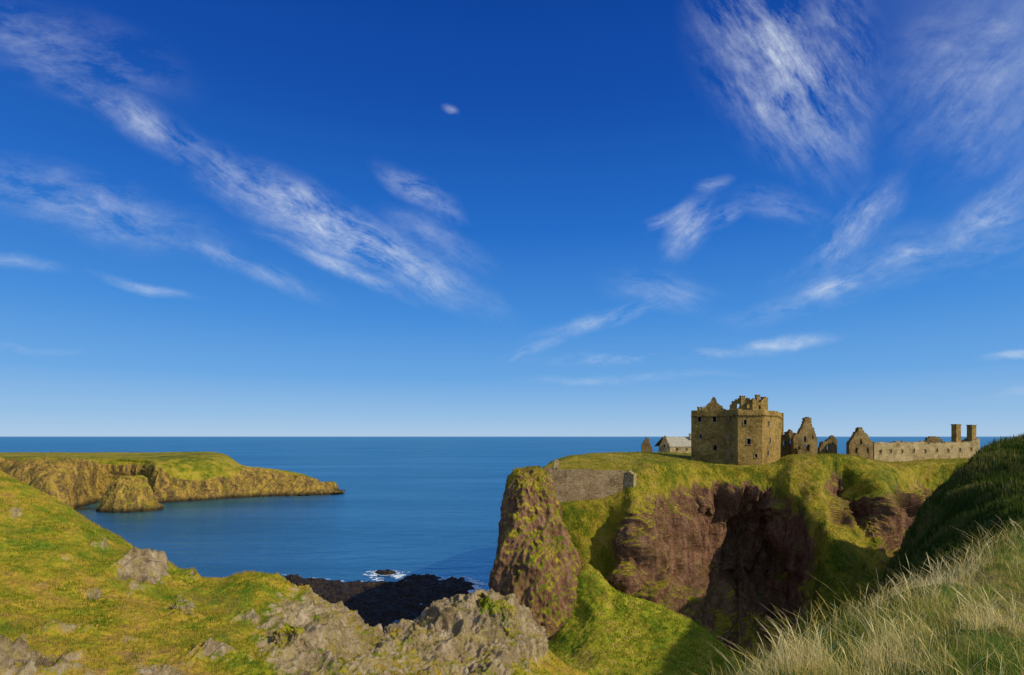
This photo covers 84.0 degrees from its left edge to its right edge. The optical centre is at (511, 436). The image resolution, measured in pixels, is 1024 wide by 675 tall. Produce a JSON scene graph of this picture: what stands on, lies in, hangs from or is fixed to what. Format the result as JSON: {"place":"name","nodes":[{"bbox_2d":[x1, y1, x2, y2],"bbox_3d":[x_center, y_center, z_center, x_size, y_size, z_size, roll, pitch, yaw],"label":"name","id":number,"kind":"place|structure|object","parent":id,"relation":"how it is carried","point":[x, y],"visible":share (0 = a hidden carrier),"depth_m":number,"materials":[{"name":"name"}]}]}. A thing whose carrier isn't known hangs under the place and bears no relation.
{"place":"outdoors","nodes":[
{"label":"outdoors","id":0,"kind":"place"},
{"bbox_2d":[0,452,344,508],"bbox_3d":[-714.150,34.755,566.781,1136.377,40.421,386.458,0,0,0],"label":"headland","id":1,"kind":"structure","parent":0,"point":[77,479],"depth_m":449.84,"materials":[{"name":"green plant"}]},
{"bbox_2d":[0,471,589,674],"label":"hillside","id":2,"kind":"structure","parent":0,"point":[457,635],"depth_m":46.38,"materials":[{"name":"green plant"}]},
{"bbox_2d":[171,600,191,614],"bbox_3d":[-24.932,13.121,43.103,2.032,1.187,1.546,0,0,0],"label":"rock outcrop","id":3,"kind":"object","parent":2,"relation":"on","point":[185,605],"visible":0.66,"depth_m":43.16,"materials":[{"name":"grey stone"}]},
{"bbox_2d":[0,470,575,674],"bbox_3d":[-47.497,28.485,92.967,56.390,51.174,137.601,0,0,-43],"label":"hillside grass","id":4,"kind":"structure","parent":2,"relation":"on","point":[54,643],"depth_m":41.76,"materials":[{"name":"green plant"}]},
{"bbox_2d":[271,623,310,650],"bbox_3d":[-15.829,14.900,40.813,3.340,2.612,2.062,0,0,0],"label":"rock outcrop","id":5,"kind":"object","parent":2,"relation":"on","point":[287,634],"visible":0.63,"depth_m":40.93,"materials":[{"name":"grey stone"}]},
{"bbox_2d":[476,592,523,660],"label":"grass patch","id":6,"kind":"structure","parent":2,"relation":"on","point":[493,609],"depth_m":62.13,"materials":[{"name":"green plant"}]},
{"bbox_2d":[284,569,474,629],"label":"rocky foreshore","id":7,"kind":"structure","parent":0,"point":[372,605],"depth_m":177.15,"materials":[{"name":"black stone"}]},
{"bbox_2d":[0,437,1011,623],"bbox_3d":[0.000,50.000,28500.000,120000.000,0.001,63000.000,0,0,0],"label":"sea","id":8,"kind":"structure","parent":0,"point":[418,505],"depth_m":392.71,"materials":[{"name":"liquid"}]},
{"bbox_2d":[74,507,88,509],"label":"sea rock","id":9,"kind":"object","parent":8,"relation":"in","point":[80,508],"visible":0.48,"depth_m":386.09,"materials":[{"name":"grey stone"}]},
{"bbox_2d":[96,475,163,512],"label":"sea stack","id":10,"kind":"object","parent":8,"relation":"in","point":[128,494],"visible":1,"depth_m":378.10,"materials":[{"name":"stone"}]},
{"bbox_2d":[325,481,339,490],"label":"sea rock","id":11,"kind":"object","parent":8,"relation":"in","point":[332,484],"visible":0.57,"depth_m":517.89,"materials":[{"name":"brown stone"}]},
{"bbox_2d":[284,570,485,593],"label":"foam","id":12,"kind":"object","parent":8,"relation":"on","point":[400,577],"visible":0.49,"depth_m":199.44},
{"bbox_2d":[0,0,1023,436],"label":"sky","id":13,"kind":"structure","parent":0,"point":[219,218],"materials":[{"name":"blue"}]},
{"bbox_2d":[548,563,755,674],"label":"valley slope","id":14,"kind":"structure","parent":0,"point":[631,611],"depth_m":83.42,"materials":[{"name":"green plant"}]},
{"bbox_2d":[488,465,581,639],"bbox_3d":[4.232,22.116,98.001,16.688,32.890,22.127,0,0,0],"label":"rock crag","id":15,"kind":"structure","parent":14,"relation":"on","point":[524,570],"depth_m":96.98,"materials":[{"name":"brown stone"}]},
{"bbox_2d":[543,451,970,672],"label":"castle headland","id":16,"kind":"structure","parent":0,"point":[721,551],"depth_m":123.91,"materials":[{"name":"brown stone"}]},
{"bbox_2d":[553,459,558,468],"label":"stone post","id":17,"kind":"object","parent":16,"relation":"on","point":[555,463],"visible":0.81,"depth_m":128.01,"materials":[{"name":"beige stone"}]},
{"bbox_2d":[542,468,636,502],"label":"curtain wall","id":18,"kind":"structure","parent":16,"relation":"on","point":[578,484],"depth_m":111.36,"materials":[{"name":"grey stone"}]},
{"bbox_2d":[641,437,651,451],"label":"ruined gable","id":19,"kind":"structure","parent":16,"relation":"on","point":[646,446],"depth_m":205.00,"materials":[{"name":"brown stone"}]},
{"bbox_2d":[655,433,690,452],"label":"stone cottage","id":20,"kind":"structure","parent":16,"relation":"on","point":[674,444],"depth_m":205.44,"materials":[{"name":"stone"}]},
{"bbox_2d":[691,394,783,464],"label":"tower keep","id":21,"kind":"structure","parent":16,"relation":"on","point":[748,431],"depth_m":146.64,"materials":[{"name":"stone"}]},
{"bbox_2d":[697,416,701,422],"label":"window","id":22,"kind":"structure","parent":21,"relation":"in","point":[699,419],"depth_m":149.68,"materials":[{"name":"stone"}]},
{"bbox_2d":[712,416,716,422],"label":"window","id":23,"kind":"structure","parent":21,"relation":"in","point":[714,419],"depth_m":147.94,"materials":[{"name":"stone"}]},
{"bbox_2d":[713,445,717,450],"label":"window","id":24,"kind":"structure","parent":21,"relation":"in","point":[715,447],"depth_m":148.01,"materials":[{"name":"stone"}]},
{"bbox_2d":[746,438,751,444],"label":"window","id":25,"kind":"structure","parent":21,"relation":"in","point":[748,440],"depth_m":140.72,"materials":[{"name":"stone"}]},
{"bbox_2d":[781,429,792,456],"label":"ruined wall","id":26,"kind":"structure","parent":16,"relation":"on","point":[786,446],"depth_m":162.52,"materials":[{"name":"brown stone"}]},
{"bbox_2d":[791,417,816,454],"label":"ruined gable","id":27,"kind":"structure","parent":16,"relation":"on","point":[806,431],"depth_m":159.07,"materials":[{"name":"brown stone"}]},
{"bbox_2d":[818,435,836,453],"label":"ruined wall","id":28,"kind":"structure","parent":16,"relation":"on","point":[830,442],"depth_m":163.62,"materials":[{"name":"brown stone"}]},
{"bbox_2d":[846,427,872,458],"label":"ruined gable","id":29,"kind":"structure","parent":16,"relation":"on","point":[859,442],"depth_m":159.88,"materials":[{"name":"brown stone"}]},
{"bbox_2d":[873,424,979,461],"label":"ruined building","id":30,"kind":"structure","parent":16,"relation":"on","point":[902,451],"depth_m":177.32,"materials":[{"name":"stone"}]},
{"bbox_2d":[924,436,942,442],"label":"ruined gable","id":31,"kind":"structure","parent":16,"relation":"on","point":[930,439],"depth_m":196.49,"materials":[{"name":"brown stone"}]},
{"bbox_2d":[659,517,1023,674],"bbox_3d":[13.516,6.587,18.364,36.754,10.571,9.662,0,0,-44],"label":"long grass","id":32,"kind":"structure","parent":0,"point":[795,655],"depth_m":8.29,"materials":[{"name":"plant"}]},
{"bbox_2d":[870,439,1023,603],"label":"dark hill","id":33,"kind":"structure","parent":0,"point":[950,502],"depth_m":71.55,"materials":[{"name":"green plant"}]},
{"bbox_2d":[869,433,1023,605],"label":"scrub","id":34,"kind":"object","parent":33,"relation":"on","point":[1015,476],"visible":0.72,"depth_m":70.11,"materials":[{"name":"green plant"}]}
]}

